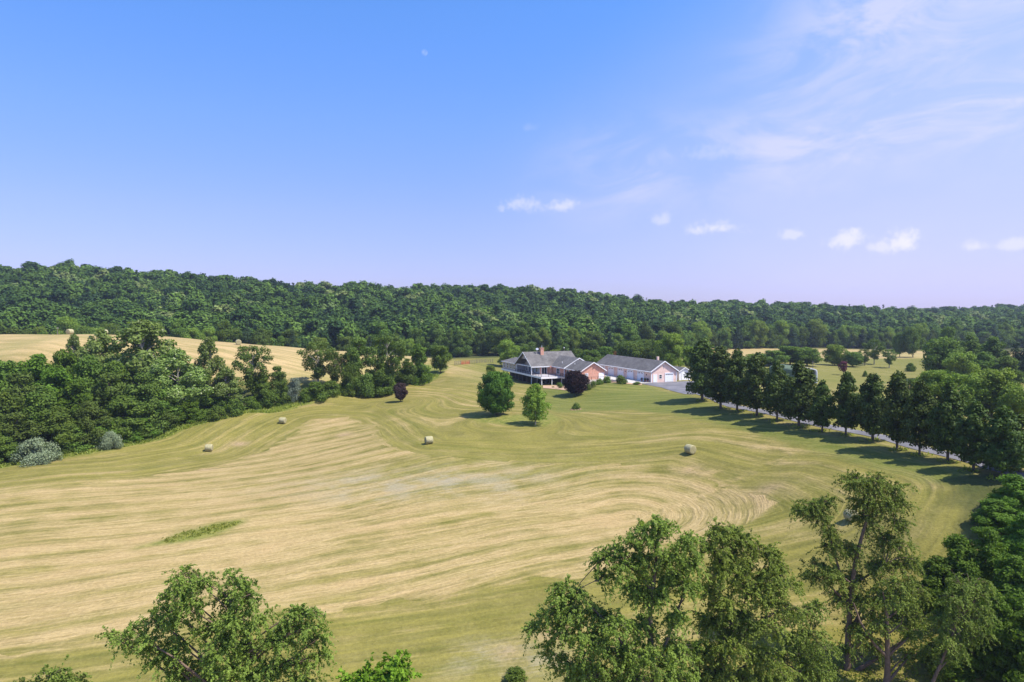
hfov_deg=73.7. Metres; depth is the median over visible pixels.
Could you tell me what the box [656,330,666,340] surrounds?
forest tree
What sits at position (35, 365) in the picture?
thicket tree
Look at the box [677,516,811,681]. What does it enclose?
foreground tree
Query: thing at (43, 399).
thicket tree
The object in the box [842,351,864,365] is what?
tree
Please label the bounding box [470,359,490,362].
fence
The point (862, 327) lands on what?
forest tree
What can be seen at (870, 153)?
sky
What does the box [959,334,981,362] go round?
tree
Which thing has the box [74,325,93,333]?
forest tree
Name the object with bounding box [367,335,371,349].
forest tree
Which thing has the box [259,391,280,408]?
hedge bush
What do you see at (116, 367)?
thicket tree
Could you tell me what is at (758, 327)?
forest tree
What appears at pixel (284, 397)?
hedge bush
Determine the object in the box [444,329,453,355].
forest tree
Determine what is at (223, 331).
forest tree
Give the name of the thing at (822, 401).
tree
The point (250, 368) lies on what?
willow tree
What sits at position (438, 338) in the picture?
forest tree
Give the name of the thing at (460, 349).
forest tree
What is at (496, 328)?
forest tree
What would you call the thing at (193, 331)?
forest tree
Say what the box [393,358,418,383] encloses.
round tree
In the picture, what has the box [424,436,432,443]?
hay bale
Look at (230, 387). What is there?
tree
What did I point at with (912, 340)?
tree
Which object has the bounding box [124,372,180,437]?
thicket tree
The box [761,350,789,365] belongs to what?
tree
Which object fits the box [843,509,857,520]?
hay bale
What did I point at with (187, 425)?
tall grass
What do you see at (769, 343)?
forest tree
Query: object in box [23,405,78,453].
thicket tree
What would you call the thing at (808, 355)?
tree
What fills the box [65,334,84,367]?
tree
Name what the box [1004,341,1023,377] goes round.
tree
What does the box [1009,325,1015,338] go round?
forest tree
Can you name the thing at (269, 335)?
forest tree
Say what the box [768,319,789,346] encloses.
forest tree
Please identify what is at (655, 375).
entry door
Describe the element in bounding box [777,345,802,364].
tree
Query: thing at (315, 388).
hedge bush
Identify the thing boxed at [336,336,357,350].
forest tree
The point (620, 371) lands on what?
garage door
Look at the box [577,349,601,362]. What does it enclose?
tree
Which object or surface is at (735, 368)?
tree
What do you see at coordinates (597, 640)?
foreground tree
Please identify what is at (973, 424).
tree
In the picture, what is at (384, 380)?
tall tree
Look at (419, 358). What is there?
round tree
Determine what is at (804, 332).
forest tree
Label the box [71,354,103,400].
thicket tree
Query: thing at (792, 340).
forest tree
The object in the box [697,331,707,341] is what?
forest tree
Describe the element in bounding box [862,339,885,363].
tree
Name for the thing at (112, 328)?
forest tree
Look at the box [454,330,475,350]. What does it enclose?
forest tree
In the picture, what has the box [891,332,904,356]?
tree
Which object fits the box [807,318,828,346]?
forest tree
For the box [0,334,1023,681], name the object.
ground
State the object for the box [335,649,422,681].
foreground tree
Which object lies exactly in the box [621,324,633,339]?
forest tree
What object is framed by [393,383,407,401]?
purple tree
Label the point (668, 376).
garage door
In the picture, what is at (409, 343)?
forest tree
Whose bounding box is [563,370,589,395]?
purple tree
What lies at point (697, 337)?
forest tree
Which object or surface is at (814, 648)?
foreground tree
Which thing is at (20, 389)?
thicket tree
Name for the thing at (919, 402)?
tree
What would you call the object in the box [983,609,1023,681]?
thicket tree
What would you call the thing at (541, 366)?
house
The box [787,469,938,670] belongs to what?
foreground tree
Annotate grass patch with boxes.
[161,520,240,542]
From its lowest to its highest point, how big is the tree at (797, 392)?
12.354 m
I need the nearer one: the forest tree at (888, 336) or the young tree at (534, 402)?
the young tree at (534, 402)
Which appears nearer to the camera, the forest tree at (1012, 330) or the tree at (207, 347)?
the tree at (207, 347)
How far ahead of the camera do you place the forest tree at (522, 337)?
328.30 m
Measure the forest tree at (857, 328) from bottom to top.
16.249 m
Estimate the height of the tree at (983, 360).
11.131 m
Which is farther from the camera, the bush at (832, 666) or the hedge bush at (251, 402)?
the hedge bush at (251, 402)
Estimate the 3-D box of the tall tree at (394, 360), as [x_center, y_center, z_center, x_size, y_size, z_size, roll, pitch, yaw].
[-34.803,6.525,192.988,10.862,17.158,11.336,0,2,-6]
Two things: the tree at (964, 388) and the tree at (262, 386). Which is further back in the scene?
the tree at (262, 386)
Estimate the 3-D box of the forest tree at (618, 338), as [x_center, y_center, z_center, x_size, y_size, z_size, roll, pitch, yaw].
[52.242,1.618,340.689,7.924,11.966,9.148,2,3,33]
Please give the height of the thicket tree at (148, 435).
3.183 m
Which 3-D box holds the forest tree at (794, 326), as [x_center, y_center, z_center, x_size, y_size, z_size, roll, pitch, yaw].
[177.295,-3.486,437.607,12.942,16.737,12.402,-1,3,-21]
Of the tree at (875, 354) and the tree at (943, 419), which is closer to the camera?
the tree at (943, 419)
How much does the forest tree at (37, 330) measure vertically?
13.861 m
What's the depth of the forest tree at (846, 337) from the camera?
446.52 m
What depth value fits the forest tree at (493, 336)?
323.77 m
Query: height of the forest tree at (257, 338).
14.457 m
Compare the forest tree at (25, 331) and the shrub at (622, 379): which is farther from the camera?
the forest tree at (25, 331)
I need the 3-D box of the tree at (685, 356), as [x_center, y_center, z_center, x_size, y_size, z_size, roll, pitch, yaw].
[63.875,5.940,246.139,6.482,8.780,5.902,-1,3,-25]
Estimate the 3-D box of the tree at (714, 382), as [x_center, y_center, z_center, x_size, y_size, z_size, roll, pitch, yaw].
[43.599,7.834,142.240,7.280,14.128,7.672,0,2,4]
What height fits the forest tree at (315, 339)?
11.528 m
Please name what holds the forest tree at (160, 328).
on the ground at (378, 526)
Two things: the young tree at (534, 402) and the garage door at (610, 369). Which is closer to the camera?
the young tree at (534, 402)
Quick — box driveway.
[697,394,1023,478]
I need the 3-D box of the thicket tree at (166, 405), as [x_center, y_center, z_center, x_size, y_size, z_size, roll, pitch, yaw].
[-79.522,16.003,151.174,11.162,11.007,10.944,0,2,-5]
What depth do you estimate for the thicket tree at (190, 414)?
155.33 m
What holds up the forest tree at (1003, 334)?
on the ground at (378, 526)
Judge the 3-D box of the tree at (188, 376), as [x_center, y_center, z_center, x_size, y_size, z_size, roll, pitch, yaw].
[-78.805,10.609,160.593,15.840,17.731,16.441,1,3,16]
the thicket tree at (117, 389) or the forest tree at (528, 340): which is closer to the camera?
the thicket tree at (117, 389)
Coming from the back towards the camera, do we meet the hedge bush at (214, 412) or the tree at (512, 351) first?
the tree at (512, 351)
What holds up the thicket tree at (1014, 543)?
on the ground at (378, 526)
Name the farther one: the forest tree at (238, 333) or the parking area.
the forest tree at (238, 333)
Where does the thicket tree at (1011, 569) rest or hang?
on the ground at (378, 526)
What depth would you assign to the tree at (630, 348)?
259.27 m
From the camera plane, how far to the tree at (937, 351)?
220.03 m
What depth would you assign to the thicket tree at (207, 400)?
163.25 m
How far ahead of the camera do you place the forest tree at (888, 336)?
444.70 m
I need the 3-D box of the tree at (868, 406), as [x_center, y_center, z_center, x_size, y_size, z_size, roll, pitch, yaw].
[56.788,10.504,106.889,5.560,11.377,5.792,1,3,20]
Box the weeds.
[654,570,976,681]
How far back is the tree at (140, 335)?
166.05 m
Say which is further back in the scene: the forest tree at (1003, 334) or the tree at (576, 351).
the forest tree at (1003, 334)
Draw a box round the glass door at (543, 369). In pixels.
[541,367,546,373]
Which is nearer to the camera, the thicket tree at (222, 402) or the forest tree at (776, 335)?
the thicket tree at (222, 402)
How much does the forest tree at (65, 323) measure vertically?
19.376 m
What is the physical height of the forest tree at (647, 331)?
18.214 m
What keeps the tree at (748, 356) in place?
on the ground at (378, 526)
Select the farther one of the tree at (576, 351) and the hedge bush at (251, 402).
the tree at (576, 351)
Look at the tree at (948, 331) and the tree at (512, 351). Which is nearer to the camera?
the tree at (512, 351)
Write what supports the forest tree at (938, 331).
on the ground at (378, 526)
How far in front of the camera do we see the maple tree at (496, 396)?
152.14 m
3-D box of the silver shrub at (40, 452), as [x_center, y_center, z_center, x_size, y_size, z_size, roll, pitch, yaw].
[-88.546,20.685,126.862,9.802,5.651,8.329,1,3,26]
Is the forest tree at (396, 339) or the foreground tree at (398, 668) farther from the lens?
the forest tree at (396, 339)
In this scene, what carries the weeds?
on the ground at (378, 526)
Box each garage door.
[608,366,613,375]
[617,368,623,376]
[627,369,633,378]
[637,371,643,380]
[665,372,672,381]
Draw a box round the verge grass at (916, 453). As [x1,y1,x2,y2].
[695,398,1005,480]
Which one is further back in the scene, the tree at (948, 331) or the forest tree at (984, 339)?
the forest tree at (984, 339)
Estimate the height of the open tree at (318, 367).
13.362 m
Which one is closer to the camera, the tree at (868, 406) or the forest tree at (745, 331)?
the tree at (868, 406)
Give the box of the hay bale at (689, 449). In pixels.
[684,444,695,453]
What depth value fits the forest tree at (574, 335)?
335.73 m
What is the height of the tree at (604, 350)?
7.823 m
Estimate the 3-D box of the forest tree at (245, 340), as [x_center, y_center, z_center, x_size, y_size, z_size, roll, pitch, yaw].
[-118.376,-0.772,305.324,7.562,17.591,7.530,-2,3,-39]
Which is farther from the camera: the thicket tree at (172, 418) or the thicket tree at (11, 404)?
the thicket tree at (172, 418)
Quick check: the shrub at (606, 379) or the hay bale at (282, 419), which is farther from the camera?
the shrub at (606, 379)
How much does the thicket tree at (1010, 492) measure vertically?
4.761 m
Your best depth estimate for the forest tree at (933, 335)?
447.68 m
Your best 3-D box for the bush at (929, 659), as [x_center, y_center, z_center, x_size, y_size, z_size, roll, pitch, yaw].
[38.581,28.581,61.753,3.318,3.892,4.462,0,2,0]
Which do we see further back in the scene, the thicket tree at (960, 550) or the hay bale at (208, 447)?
the hay bale at (208, 447)
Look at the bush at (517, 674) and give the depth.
59.27 m
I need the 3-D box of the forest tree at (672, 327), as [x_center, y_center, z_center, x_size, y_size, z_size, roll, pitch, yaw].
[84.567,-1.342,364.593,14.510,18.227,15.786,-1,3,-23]
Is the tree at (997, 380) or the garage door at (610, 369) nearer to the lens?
the tree at (997, 380)
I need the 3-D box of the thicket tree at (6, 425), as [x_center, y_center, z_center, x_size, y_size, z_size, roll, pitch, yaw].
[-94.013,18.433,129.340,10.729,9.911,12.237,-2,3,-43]
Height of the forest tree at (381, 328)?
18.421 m
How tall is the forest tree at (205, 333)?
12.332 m
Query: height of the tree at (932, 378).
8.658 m
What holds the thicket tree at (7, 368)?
on the ground at (378, 526)
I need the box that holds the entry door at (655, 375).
[653,374,656,381]
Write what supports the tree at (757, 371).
on the ground at (378, 526)
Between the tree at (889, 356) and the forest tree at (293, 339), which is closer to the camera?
the tree at (889, 356)
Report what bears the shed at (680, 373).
on the ground at (378, 526)
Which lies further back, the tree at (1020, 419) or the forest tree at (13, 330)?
the forest tree at (13, 330)
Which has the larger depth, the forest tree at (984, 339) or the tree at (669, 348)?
the forest tree at (984, 339)
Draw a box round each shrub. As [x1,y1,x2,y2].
[8,436,64,466]
[93,430,123,450]
[589,380,597,387]
[596,378,603,384]
[602,376,610,383]
[615,375,627,384]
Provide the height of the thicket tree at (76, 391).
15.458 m
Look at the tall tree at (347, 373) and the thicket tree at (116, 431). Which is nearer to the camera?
the thicket tree at (116, 431)
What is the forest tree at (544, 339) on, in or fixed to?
on the ground at (378, 526)
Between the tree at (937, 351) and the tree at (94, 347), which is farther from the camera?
the tree at (937, 351)
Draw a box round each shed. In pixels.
[673,366,689,379]
[769,364,817,382]
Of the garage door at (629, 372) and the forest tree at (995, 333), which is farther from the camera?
the forest tree at (995, 333)
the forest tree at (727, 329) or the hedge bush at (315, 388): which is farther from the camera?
the forest tree at (727, 329)
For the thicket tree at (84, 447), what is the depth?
133.87 m
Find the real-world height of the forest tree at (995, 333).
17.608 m
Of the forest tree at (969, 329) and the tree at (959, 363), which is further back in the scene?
the forest tree at (969, 329)
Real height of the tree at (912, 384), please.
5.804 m
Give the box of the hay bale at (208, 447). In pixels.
[205,444,212,450]
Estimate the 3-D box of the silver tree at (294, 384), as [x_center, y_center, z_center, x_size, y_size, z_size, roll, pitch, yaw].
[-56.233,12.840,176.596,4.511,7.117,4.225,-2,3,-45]
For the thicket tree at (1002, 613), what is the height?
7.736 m
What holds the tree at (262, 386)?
on the ground at (378, 526)
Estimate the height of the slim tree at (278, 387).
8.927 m
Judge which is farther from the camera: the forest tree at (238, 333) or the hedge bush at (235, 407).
the forest tree at (238, 333)
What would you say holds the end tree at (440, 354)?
on the ground at (378, 526)
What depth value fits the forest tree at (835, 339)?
443.38 m
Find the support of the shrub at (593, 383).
on the mulch bed
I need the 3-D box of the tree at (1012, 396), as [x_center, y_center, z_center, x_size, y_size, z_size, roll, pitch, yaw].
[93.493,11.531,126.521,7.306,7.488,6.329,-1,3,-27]
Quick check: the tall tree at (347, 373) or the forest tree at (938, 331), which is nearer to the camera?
the tall tree at (347, 373)
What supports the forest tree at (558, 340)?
on the ground at (378, 526)
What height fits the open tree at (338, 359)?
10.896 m
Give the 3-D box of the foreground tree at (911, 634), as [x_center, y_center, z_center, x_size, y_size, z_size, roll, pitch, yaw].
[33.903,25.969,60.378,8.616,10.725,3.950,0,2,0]
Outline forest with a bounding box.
[0,258,1023,355]
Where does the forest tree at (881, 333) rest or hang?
on the ground at (378, 526)
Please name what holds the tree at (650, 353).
on the ground at (378, 526)
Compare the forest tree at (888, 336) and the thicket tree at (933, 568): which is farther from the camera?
the forest tree at (888, 336)
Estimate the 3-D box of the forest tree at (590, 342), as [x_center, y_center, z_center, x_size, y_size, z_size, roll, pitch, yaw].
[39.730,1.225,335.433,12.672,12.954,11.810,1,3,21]
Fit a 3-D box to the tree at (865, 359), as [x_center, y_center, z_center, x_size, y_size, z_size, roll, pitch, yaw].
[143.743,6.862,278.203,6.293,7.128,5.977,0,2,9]
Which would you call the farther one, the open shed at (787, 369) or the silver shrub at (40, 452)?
the open shed at (787, 369)
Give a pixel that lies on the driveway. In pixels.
(881, 436)
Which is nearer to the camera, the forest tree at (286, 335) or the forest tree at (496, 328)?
the forest tree at (286, 335)
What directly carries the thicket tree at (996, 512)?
on the ground at (378, 526)
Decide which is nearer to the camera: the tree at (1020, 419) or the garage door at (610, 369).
the tree at (1020, 419)
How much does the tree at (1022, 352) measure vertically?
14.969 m
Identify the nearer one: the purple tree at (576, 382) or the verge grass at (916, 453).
the verge grass at (916, 453)
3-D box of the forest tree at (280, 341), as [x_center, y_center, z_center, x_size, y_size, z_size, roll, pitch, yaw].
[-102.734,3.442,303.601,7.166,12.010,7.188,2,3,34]
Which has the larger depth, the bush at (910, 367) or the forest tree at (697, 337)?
the forest tree at (697, 337)
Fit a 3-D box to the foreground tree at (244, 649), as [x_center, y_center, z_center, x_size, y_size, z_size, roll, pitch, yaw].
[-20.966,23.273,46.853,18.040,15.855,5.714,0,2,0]
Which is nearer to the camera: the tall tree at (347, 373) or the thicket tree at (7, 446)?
the thicket tree at (7, 446)
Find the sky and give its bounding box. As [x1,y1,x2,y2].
[0,0,1023,308]
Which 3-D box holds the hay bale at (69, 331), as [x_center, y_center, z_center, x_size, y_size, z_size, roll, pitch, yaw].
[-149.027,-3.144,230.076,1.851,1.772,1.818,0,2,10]
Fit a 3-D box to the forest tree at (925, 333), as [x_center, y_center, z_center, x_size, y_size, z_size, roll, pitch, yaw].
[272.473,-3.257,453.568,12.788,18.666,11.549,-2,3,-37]
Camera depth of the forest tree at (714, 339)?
401.59 m
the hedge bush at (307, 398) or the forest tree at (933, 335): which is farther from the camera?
the forest tree at (933, 335)
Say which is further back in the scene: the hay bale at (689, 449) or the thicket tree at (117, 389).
the thicket tree at (117, 389)
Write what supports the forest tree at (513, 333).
on the ground at (378, 526)
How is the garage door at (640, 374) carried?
in the garage
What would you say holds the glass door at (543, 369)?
in the house
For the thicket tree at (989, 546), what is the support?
on the ground at (378, 526)
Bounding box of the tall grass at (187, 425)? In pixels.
[0,373,438,467]
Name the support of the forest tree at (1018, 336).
on the ground at (378, 526)
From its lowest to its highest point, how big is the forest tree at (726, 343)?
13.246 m
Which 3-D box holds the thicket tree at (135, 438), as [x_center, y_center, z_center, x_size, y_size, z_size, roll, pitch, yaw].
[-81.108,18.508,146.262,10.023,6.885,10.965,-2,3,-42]
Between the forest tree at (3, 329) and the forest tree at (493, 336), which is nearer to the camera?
the forest tree at (3, 329)
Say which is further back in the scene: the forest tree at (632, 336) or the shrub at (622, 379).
the forest tree at (632, 336)
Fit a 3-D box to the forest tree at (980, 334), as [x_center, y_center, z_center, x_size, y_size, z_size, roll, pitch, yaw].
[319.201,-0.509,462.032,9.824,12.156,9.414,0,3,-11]
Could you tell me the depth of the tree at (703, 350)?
152.35 m
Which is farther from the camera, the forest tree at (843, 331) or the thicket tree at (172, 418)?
the forest tree at (843, 331)
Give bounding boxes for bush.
[204,405,226,421]
[226,398,245,416]
[242,396,262,410]
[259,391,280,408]
[279,391,292,404]
[298,390,313,402]
[300,381,331,401]
[321,380,341,396]
[504,666,528,681]
[571,402,580,409]
[792,653,840,681]
[904,363,916,371]
[922,635,964,681]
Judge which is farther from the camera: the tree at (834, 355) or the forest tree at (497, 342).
the forest tree at (497, 342)
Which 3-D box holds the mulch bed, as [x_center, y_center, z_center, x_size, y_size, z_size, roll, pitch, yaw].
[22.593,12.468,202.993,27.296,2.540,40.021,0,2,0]
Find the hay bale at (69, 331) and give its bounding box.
[65,329,73,333]
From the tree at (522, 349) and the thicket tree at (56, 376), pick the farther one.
the tree at (522, 349)
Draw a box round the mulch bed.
[543,381,641,389]
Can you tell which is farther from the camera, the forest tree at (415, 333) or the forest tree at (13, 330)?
the forest tree at (415, 333)
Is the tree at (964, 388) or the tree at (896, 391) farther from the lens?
the tree at (964, 388)
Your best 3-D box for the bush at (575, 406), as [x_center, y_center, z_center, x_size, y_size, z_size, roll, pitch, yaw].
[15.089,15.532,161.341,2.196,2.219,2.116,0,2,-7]
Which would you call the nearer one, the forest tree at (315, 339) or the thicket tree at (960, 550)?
the thicket tree at (960, 550)
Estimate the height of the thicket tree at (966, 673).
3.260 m
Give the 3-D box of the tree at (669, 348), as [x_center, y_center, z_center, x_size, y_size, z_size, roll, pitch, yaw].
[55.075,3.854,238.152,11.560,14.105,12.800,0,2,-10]
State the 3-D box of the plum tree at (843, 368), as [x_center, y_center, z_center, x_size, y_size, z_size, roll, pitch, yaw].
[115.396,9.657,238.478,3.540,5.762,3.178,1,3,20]
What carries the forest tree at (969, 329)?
on the ground at (378, 526)
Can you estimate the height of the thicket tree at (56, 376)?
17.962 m
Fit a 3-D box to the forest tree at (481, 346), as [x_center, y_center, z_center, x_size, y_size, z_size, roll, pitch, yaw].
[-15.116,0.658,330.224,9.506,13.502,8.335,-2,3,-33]
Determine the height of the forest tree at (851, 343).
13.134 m
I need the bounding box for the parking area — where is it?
[643,381,697,393]
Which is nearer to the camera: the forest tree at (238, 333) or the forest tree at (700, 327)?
the forest tree at (238, 333)
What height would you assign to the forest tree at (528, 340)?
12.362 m
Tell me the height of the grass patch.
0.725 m
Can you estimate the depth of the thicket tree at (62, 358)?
159.79 m
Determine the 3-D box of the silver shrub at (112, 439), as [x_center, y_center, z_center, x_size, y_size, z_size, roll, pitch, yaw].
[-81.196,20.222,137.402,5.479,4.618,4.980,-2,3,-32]
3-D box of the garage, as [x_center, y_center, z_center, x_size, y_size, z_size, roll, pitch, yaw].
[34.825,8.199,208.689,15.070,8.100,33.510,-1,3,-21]
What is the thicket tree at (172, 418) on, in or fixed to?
on the ground at (378, 526)
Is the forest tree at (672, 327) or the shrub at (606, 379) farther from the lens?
the forest tree at (672, 327)
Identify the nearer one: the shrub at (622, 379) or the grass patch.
the grass patch
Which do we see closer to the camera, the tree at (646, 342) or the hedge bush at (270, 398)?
the hedge bush at (270, 398)
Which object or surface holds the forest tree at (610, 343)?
on the ground at (378, 526)
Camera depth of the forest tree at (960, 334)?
452.46 m
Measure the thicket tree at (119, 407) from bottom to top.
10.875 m
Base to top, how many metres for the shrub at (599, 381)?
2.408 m
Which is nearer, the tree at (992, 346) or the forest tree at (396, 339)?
the tree at (992, 346)
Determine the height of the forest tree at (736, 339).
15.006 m
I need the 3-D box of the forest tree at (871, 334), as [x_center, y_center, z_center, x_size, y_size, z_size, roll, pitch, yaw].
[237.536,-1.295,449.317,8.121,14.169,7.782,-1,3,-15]
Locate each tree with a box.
[0,321,8,333]
[0,360,30,398]
[0,391,26,440]
[0,412,46,460]
[0,432,19,464]
[2,371,52,421]
[4,326,22,333]
[5,353,66,414]
[13,654,92,681]
[15,385,64,442]
[21,329,30,333]
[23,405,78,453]
[31,325,48,334]
[32,367,73,410]
[50,348,76,386]
[51,316,80,334]
[51,423,94,452]
[53,379,95,423]
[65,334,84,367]
[67,400,113,448]
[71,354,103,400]
[73,328,121,378]
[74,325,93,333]
[86,419,127,448]
[87,371,128,422]
[94,563,338,681]
[98,319,184,396]
[98,322,120,334]
[98,360,130,409]
[100,395,152,440]
[123,413,160,442]
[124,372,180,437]
[137,348,213,405]
[138,389,182,433]
[138,427,154,440]
[155,321,167,336]
[155,407,179,429]
[167,318,189,337]
[170,384,206,420]
[173,400,208,423]
[180,327,198,338]
[192,336,229,387]
[196,327,217,340]
[196,390,220,413]
[205,394,232,412]
[209,368,246,400]
[215,319,235,342]
[230,328,243,342]
[231,345,273,395]
[239,321,251,343]
[249,328,268,344]
[249,374,272,402]
[255,329,273,345]
[269,366,288,396]
[276,336,285,345]
[281,328,300,347]
[286,330,298,347]
[287,377,301,402]
[296,340,338,381]
[313,337,327,349]
[325,353,345,382]
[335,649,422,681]
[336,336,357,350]
[339,352,362,396]
[340,336,376,396]
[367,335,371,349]
[367,363,396,397]
[369,322,392,354]
[369,334,406,383]
[390,333,401,354]
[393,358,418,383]
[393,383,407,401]
[404,338,414,355]
[407,327,425,345]
[409,343,433,385]
[425,323,447,355]
[429,345,452,372]
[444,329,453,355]
[448,330,472,356]
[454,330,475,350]
[472,329,488,354]
[476,370,515,414]
[485,330,514,352]
[486,365,495,372]
[488,326,502,346]
[490,330,503,355]
[497,339,519,364]
[505,326,521,346]
[514,322,536,351]
[516,346,527,356]
[519,383,551,424]
[520,514,712,681]
[524,332,534,344]
[532,328,551,351]
[549,329,570,350]
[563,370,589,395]
[566,327,580,352]
[573,348,582,357]
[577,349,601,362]
[580,330,605,352]
[596,346,612,357]
[606,332,614,351]
[612,333,624,348]
[614,340,646,358]
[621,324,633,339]
[622,330,640,341]
[635,321,655,339]
[639,339,653,358]
[644,341,660,359]
[653,332,685,366]
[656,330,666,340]
[658,322,684,344]
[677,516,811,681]
[681,346,694,366]
[682,333,695,349]
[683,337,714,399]
[690,321,711,341]
[694,333,699,342]
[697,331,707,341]
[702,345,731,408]
[708,326,718,347]
[717,327,733,345]
[719,330,732,348]
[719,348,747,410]
[732,326,745,348]
[733,322,759,348]
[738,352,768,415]
[745,354,753,367]
[748,319,768,347]
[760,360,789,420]
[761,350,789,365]
[763,328,778,347]
[766,598,845,681]
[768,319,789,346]
[768,329,780,344]
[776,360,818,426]
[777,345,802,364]
[787,323,799,338]
[787,327,800,345]
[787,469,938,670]
[794,346,823,365]
[796,326,809,347]
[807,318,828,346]
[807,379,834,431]
[820,344,848,364]
[828,331,840,344]
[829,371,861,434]
[835,325,853,347]
[836,325,858,341]
[838,361,846,374]
[842,329,859,347]
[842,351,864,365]
[847,573,937,681]
[848,325,861,347]
[854,329,867,348]
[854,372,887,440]
[858,326,867,340]
[858,349,872,365]
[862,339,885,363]
[866,328,878,344]
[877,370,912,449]
[878,326,894,347]
[880,349,899,367]
[882,332,893,348]
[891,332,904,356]
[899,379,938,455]
[900,326,926,356]
[907,379,915,394]
[907,555,963,618]
[914,322,930,348]
[914,369,956,403]
[917,567,1003,681]
[920,336,964,371]
[920,642,1000,681]
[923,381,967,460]
[927,329,936,342]
[931,326,941,338]
[938,326,956,340]
[940,371,995,412]
[941,351,981,383]
[941,533,988,602]
[951,322,967,347]
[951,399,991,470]
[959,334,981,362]
[959,526,1013,590]
[959,587,1022,667]
[964,327,978,340]
[967,367,1019,415]
[969,498,1018,533]
[972,352,999,374]
[973,336,1012,363]
[976,331,987,340]
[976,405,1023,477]
[978,333,993,347]
[980,474,1023,514]
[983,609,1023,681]
[988,324,1002,344]
[990,552,1023,625]
[992,355,1023,386]
[994,328,1009,345]
[995,383,1023,414]
[998,322,1016,348]
[998,511,1023,565]
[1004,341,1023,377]
[1005,413,1023,471]
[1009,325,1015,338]
[1014,329,1023,346]
[1018,348,1023,375]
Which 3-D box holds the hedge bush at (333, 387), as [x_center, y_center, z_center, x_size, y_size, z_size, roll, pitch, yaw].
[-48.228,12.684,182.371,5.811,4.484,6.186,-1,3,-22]
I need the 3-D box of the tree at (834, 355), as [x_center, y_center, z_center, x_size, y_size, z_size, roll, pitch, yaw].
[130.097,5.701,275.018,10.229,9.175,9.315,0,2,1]
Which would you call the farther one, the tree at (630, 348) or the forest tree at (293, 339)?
the forest tree at (293, 339)
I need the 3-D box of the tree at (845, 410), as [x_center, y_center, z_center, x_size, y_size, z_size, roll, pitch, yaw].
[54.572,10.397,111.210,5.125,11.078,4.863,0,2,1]
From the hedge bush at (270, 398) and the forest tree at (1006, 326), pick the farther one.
the forest tree at (1006, 326)
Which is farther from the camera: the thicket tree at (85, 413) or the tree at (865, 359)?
the tree at (865, 359)
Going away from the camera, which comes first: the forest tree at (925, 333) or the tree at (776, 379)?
the tree at (776, 379)
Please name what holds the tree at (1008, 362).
on the ground at (378, 526)
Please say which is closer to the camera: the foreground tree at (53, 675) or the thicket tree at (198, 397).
the foreground tree at (53, 675)
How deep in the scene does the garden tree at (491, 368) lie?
215.45 m
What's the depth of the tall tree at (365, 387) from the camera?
186.44 m
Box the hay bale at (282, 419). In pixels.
[279,417,286,422]
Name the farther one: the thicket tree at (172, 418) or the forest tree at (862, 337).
the forest tree at (862, 337)
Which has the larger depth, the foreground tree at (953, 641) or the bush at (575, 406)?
the bush at (575, 406)
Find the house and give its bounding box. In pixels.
[501,346,610,384]
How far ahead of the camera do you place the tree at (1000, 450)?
80.98 m
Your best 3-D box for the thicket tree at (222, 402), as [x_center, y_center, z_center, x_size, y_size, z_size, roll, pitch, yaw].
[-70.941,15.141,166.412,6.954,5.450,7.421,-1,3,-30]
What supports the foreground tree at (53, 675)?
on the ground at (378, 526)
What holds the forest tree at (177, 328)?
on the ground at (378, 526)
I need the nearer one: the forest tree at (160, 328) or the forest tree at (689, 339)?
the forest tree at (160, 328)
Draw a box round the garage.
[596,354,678,382]

